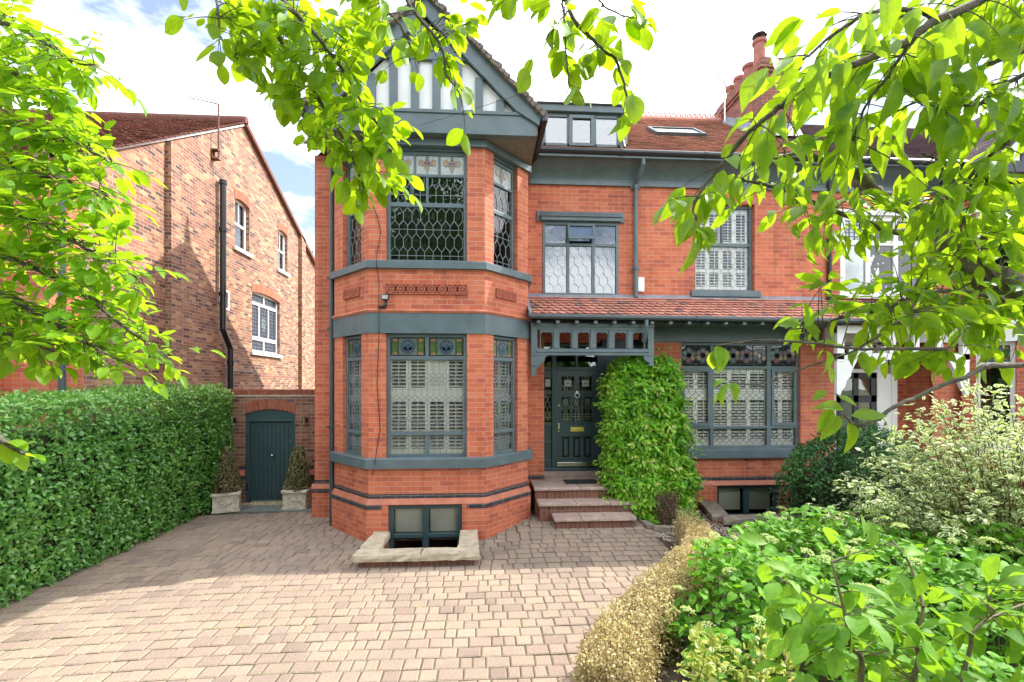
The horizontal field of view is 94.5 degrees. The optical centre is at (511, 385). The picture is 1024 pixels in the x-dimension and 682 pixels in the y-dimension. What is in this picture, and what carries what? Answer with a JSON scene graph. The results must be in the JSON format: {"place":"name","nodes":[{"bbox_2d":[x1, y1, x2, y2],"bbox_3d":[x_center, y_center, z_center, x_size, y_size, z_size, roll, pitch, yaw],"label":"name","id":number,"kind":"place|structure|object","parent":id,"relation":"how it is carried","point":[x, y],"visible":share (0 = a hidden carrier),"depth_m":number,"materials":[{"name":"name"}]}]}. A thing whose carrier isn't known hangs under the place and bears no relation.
{"place":"outdoors","nodes":[
{"label":"outdoors","id":0,"kind":"place"},
{"bbox_2d":[0,108,314,428],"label":"old brick house","id":1,"kind":"structure","parent":0,"point":[226,238],"depth_m":11.79,"materials":[{"name":"brown brick"}]},
{"bbox_2d":[186,93,220,160],"bbox_3d":[-7.546,-6.328,11.598,0.713,1.485,0.225,0,0,-32],"label":"tv aerial","id":2,"kind":"object","parent":1,"relation":"attached to","point":[214,158],"visible":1,"depth_m":11.73,"materials":[{"name":"metal"}]},
{"bbox_2d":[227,290,229,310],"bbox_3d":[-7.475,-2.221,12.298,0.070,0.523,0.427,0,0,-3],"label":"window","id":3,"kind":"structure","parent":1,"relation":"in","point":[228,292],"depth_m":12.45,"materials":[{"name":"white paint"}]},
{"bbox_2d":[233,199,252,258],"bbox_3d":[-7.560,-4.387,13.193,0.230,1.467,0.990,0,0,-3],"label":"window","id":4,"kind":"structure","parent":1,"relation":"in","point":[240,211],"depth_m":13.29,"materials":[{"name":"white paint"}]},
{"bbox_2d":[250,292,282,357],"bbox_3d":[-7.646,-1.837,14.687,0.220,1.904,2.064,0,0,-3],"label":"window","id":5,"kind":"structure","parent":1,"relation":"in","point":[264,309],"depth_m":14.72,"materials":[{"name":"white paint"}]},
{"bbox_2d":[277,230,290,276],"bbox_3d":[-7.722,-4.432,15.863,0.230,1.440,0.936,0,0,-3],"label":"window","id":6,"kind":"structure","parent":1,"relation":"in","point":[281,238],"depth_m":15.99,"materials":[{"name":"white paint"}]},
{"bbox_2d":[208,505,311,513],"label":"flagstone path","id":7,"kind":"structure","parent":0,"point":[259,508],"depth_m":9.32,"materials":[{"name":"grey stone"}]},
{"bbox_2d":[210,488,242,513],"bbox_3d":[-5.595,2.260,9.298,0.500,0.375,0.500,0,0,-25],"label":"planter","id":8,"kind":"object","parent":7,"relation":"on","point":[225,503],"visible":0.92,"depth_m":9.10,"materials":[{"name":"stone"}]},
{"bbox_2d":[211,446,243,494],"bbox_3d":[-5.596,1.662,9.294,0.604,0.971,0.586,0,0,7],"label":"topiary cone","id":9,"kind":"object","parent":8,"relation":"on","point":[227,476],"visible":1,"depth_m":9.20,"materials":[{"name":"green plant"}]},
{"bbox_2d":[242,502,282,505],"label":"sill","id":10,"kind":"structure","parent":7,"relation":"on","point":[263,503],"depth_m":9.79,"materials":[{"name":"beige stone"}]},
{"bbox_2d":[281,486,311,509],"bbox_3d":[-4.308,2.260,9.556,0.500,0.375,0.500,0,0,-3],"label":"planter","id":11,"kind":"object","parent":7,"relation":"on","point":[301,499],"visible":0.81,"depth_m":9.34,"materials":[{"name":"stone"}]},
{"bbox_2d":[283,444,313,491],"bbox_3d":[-4.312,1.662,9.557,0.586,0.971,0.604,0,0,-3],"label":"topiary cone","id":12,"kind":"object","parent":11,"relation":"on","point":[298,471],"visible":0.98,"depth_m":9.45,"materials":[{"name":"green plant"}]},
{"bbox_2d":[0,508,673,681],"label":"driveway","id":13,"kind":"structure","parent":0,"point":[154,609],"depth_m":5.22,"materials":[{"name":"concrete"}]},
{"bbox_2d":[0,380,235,606],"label":"privet hedge","id":14,"kind":"object","parent":13,"relation":"on","point":[87,493],"visible":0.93,"depth_m":6.59,"materials":[{"name":"green plant"}]},
{"bbox_2d":[0,541,618,673],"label":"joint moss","id":15,"kind":"object","parent":13,"relation":"on","point":[303,608],"visible":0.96,"depth_m":5.07,"materials":[{"name":"green plant"}]},
{"bbox_2d":[530,470,645,528],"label":"entrance steps","id":16,"kind":"structure","parent":13,"relation":"on","point":[558,501],"depth_m":8.22,"materials":[{"name":"stone"}]},
{"bbox_2d":[563,479,597,483],"bbox_3d":[1.301,1.815,8.925,0.620,0.015,0.340,0,0,-3],"label":"doormat","id":17,"kind":"object","parent":16,"relation":"on","point":[580,481],"visible":0.91,"depth_m":8.89,"materials":[{"name":"black rubber"}]},
{"bbox_2d":[568,507,719,681],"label":"dead box hedge","id":18,"kind":"object","parent":13,"relation":"on","point":[632,647],"visible":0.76,"depth_m":3.97,"materials":[{"name":"beige plant"}]},
{"bbox_2d":[637,519,680,531],"bbox_3d":[2.474,2.376,7.918,0.859,0.108,0.430,0,0,30],"label":"stone edging","id":19,"kind":"object","parent":13,"relation":"on","point":[662,528],"visible":0.62,"depth_m":7.80,"materials":[{"name":"grey stone"}]},
{"bbox_2d":[652,486,679,524],"bbox_3d":[2.643,2.054,8.192,0.477,0.641,0.477,0,0,-3],"label":"dead box ball","id":20,"kind":"object","parent":13,"relation":"on","point":[666,513],"visible":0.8,"depth_m":8.07,"materials":[{"name":"brown plant"}]},
{"bbox_2d":[0,0,1023,256],"label":"sky","id":21,"kind":"structure","parent":0,"point":[677,77],"materials":[{"name":"white"}]},
{"bbox_2d":[252,489,917,504],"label":"ground","id":22,"kind":"structure","parent":0,"point":[267,501],"depth_m":13.03,"materials":[{"name":"grey stone"}]},
{"bbox_2d":[0,0,225,471],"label":"garden tree","id":23,"kind":"object","parent":22,"relation":"on","point":[19,343],"visible":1,"depth_m":1.72,"materials":[{"name":"green plant"}]},
{"bbox_2d":[164,389,314,504],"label":"garden wall","id":24,"kind":"structure","parent":22,"relation":"on","point":[270,431],"depth_m":9.95,"materials":[{"name":"brick"}]},
{"bbox_2d":[302,416,307,424],"bbox_3d":[-4.330,0.740,9.910,0.063,0.180,0.119,0,0,23],"label":"wall light","id":25,"kind":"object","parent":24,"relation":"attached to","point":[304,419],"visible":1,"depth_m":9.86,"materials":[{"name":"black plastic"}]},
{"bbox_2d":[164,0,658,224],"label":"overhanging tree","id":26,"kind":"object","parent":22,"relation":"on","point":[362,44],"visible":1,"depth_m":1.43,"materials":[{"name":"green plant"}]},
{"bbox_2d":[351,529,480,567],"bbox_3d":[-1.323,2.731,6.912,1.739,0.898,1.116,0,0,-3],"label":"light well","id":27,"kind":"object","parent":22,"relation":"on","point":[374,550],"visible":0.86,"depth_m":6.46,"materials":[{"name":"stone"}]},
{"bbox_2d":[301,0,1023,548],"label":"red brick house","id":28,"kind":"structure","parent":22,"relation":"on","point":[525,274],"depth_m":8.43,"materials":[{"name":"brick"}]},
{"bbox_2d":[381,294,388,305],"bbox_3d":[-1.982,-1.325,7.416,0.110,0.179,0.114,0,0,-3],"label":"security light","id":29,"kind":"object","parent":28,"relation":"attached to","point":[385,297],"visible":1,"depth_m":7.36,"materials":[{"name":"white plastic"}]},
{"bbox_2d":[346,335,430,454],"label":"window","id":30,"kind":"structure","parent":28,"relation":"in","point":[353,343],"depth_m":7.98,"materials":[{"name":"grey glass"}]},
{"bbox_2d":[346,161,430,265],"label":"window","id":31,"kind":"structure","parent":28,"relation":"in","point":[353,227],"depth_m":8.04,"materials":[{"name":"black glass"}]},
{"bbox_2d":[389,504,461,548],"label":"basement window","id":32,"kind":"structure","parent":28,"relation":"in","point":[413,520],"depth_m":7.64,"materials":[{"name":"glass"}]},
{"bbox_2d":[387,334,466,456],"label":"window","id":33,"kind":"structure","parent":28,"relation":"in","point":[435,382],"depth_m":7.62,"materials":[{"name":"grey glass"}]},
{"bbox_2d":[387,148,466,260],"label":"window","id":34,"kind":"structure","parent":28,"relation":"in","point":[427,163],"depth_m":7.61,"materials":[{"name":"black glass"}]},
{"bbox_2d":[433,336,514,454],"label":"window","id":35,"kind":"structure","parent":28,"relation":"in","point":[504,347],"depth_m":8.07,"materials":[{"name":"grey glass"}]},
{"bbox_2d":[433,156,514,269],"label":"window","id":36,"kind":"structure","parent":28,"relation":"in","point":[503,172],"depth_m":8.11,"materials":[{"name":"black glass"}]},
{"bbox_2d":[556,370,596,466],"bbox_3d":[1.314,0.679,9.610,0.834,1.962,0.084,0,0,-3],"label":"front door","id":37,"kind":"structure","parent":28,"relation":"in","point":[576,446],"depth_m":9.61,"materials":[{"name":"wood"}]},
{"bbox_2d":[542,222,618,294],"bbox_3d":[1.312,-2.435,9.353,2.085,1.610,0.737,0,0,-3],"label":"window","id":38,"kind":"structure","parent":28,"relation":"in","point":[575,260],"depth_m":9.70,"materials":[{"name":"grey glass"}]},
{"bbox_2d":[421,0,792,124],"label":"telephone wire","id":39,"kind":"object","parent":28,"relation":"attached to","point":[637,54],"visible":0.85,"depth_m":3.90,"materials":[{"name":"black plastic"}]},
{"bbox_2d":[712,64,731,121],"bbox_3d":[5.498,-7.696,12.505,0.714,1.411,0.147,0,0,-22],"label":"tv aerial","id":40,"kind":"object","parent":28,"relation":"attached to","point":[725,86],"visible":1,"depth_m":12.56,"materials":[{"name":"metal"}]},
{"bbox_2d":[695,206,751,290],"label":"window","id":41,"kind":"structure","parent":28,"relation":"in","point":[728,264],"depth_m":9.50,"materials":[{"name":"white glass"}]},
{"bbox_2d":[681,343,798,447],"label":"window","id":42,"kind":"structure","parent":28,"relation":"in","point":[766,415],"depth_m":9.47,"materials":[{"name":"grey glass"}]},
{"bbox_2d":[717,485,777,514],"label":"basement window","id":43,"kind":"structure","parent":28,"relation":"in","point":[734,499],"depth_m":9.51,"materials":[{"name":"glass"}]},
{"bbox_2d":[776,112,1023,504],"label":"attached brick house","id":44,"kind":"structure","parent":28,"relation":"attached to","point":[861,389],"depth_m":9.55,"materials":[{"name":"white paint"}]},
{"bbox_2d":[836,373,875,449],"bbox_3d":[7.210,0.850,9.946,0.900,2.220,0.040,0,0,-3],"label":"front door","id":45,"kind":"structure","parent":44,"relation":"in","point":[855,377],"depth_m":9.93,"materials":[{"name":"black wood"}]},
{"bbox_2d":[838,209,917,298],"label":"window","id":46,"kind":"structure","parent":44,"relation":"in","point":[859,269],"depth_m":9.53,"materials":[{"name":"white paint"}]},
{"bbox_2d":[976,198,1011,249],"bbox_3d":[9.432,-2.840,9.251,0.550,1.800,0.070,0,0,39],"label":"window","id":47,"kind":"structure","parent":44,"relation":"in","point":[977,216],"depth_m":9.37,"materials":[{"name":"white paint"}]},
{"bbox_2d":[976,341,1015,444],"bbox_3d":[9.432,0.160,9.251,0.550,2.000,0.070,0,0,39],"label":"window","id":48,"kind":"structure","parent":44,"relation":"in","point":[1012,344],"depth_m":9.09,"materials":[{"name":"white paint"}]},
{"bbox_2d":[991,345,1009,441],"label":"window","id":49,"kind":"structure","parent":44,"relation":"in","point":[996,378],"depth_m":9.54,"materials":[{"name":"clear glass"}]},
{"bbox_2d":[995,210,1009,266],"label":"window","id":50,"kind":"structure","parent":44,"relation":"in","point":[1000,249],"depth_m":9.50,"materials":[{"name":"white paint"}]},
{"bbox_2d":[651,505,1022,681],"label":"garden bed","id":51,"kind":"object","parent":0,"point":[669,674],"visible":0.1,"depth_m":4.40,"materials":[{"name":"soil"}]},
{"bbox_2d":[591,339,704,524],"bbox_3d":[2.507,0.851,8.628,2.140,3.417,1.240,0,0,-3],"label":"climbing shrub","id":52,"kind":"object","parent":51,"relation":"on","point":[646,441],"visible":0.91,"depth_m":8.47,"materials":[{"name":"green plant"}]},
{"bbox_2d":[674,621,794,681],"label":"golden euonymus","id":53,"kind":"object","parent":51,"relation":"on","point":[705,672],"visible":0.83,"depth_m":3.15,"materials":[{"name":"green plant"}]},
{"bbox_2d":[698,501,842,527],"bbox_3d":[4.666,2.668,8.663,2.406,0.823,1.293,0,0,-3],"label":"light well","id":54,"kind":"object","parent":51,"relation":"on","point":[714,511],"visible":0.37,"depth_m":8.21,"materials":[{"name":"stone"}]},
{"bbox_2d":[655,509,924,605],"bbox_3d":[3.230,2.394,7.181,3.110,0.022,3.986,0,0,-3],"label":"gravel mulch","id":55,"kind":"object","parent":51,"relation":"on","point":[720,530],"visible":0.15,"depth_m":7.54,"materials":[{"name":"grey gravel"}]},
{"bbox_2d":[766,452,894,517],"bbox_3d":[5.812,1.871,8.674,2.184,1.277,1.514,0,0,-3],"label":"ivy plant","id":56,"kind":"object","parent":51,"relation":"on","point":[783,500],"visible":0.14,"depth_m":8.57,"materials":[{"name":"green plant"}]},
{"bbox_2d":[653,0,1023,453],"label":"cherry tree","id":57,"kind":"object","parent":51,"relation":"on","point":[840,74],"visible":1,"depth_m":1.52,"materials":[{"name":"green plant"}]},
{"bbox_2d":[659,503,1023,681],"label":"hydrangea shrub","id":58,"kind":"object","parent":51,"relation":"on","point":[748,559],"visible":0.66,"depth_m":4.31,"materials":[{"name":"green plant"}]},
{"bbox_2d":[773,419,961,537],"bbox_3d":[5.673,1.461,7.677,2.892,1.995,2.103,0,0,-3],"label":"dark evergreen shrub","id":59,"kind":"object","parent":51,"relation":"on","point":[828,470],"visible":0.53,"depth_m":7.41,"materials":[{"name":"green plant"}]},
{"bbox_2d":[738,515,1023,681],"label":"magnolia sapling","id":60,"kind":"object","parent":51,"relation":"on","point":[811,632],"visible":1,"depth_m":2.40,"materials":[{"name":"green plant"}]},
{"bbox_2d":[802,379,1023,597],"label":"variegated dogwood","id":61,"kind":"object","parent":51,"relation":"on","point":[996,493],"visible":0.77,"depth_m":5.43,"materials":[{"name":"green plant"}]}
]}

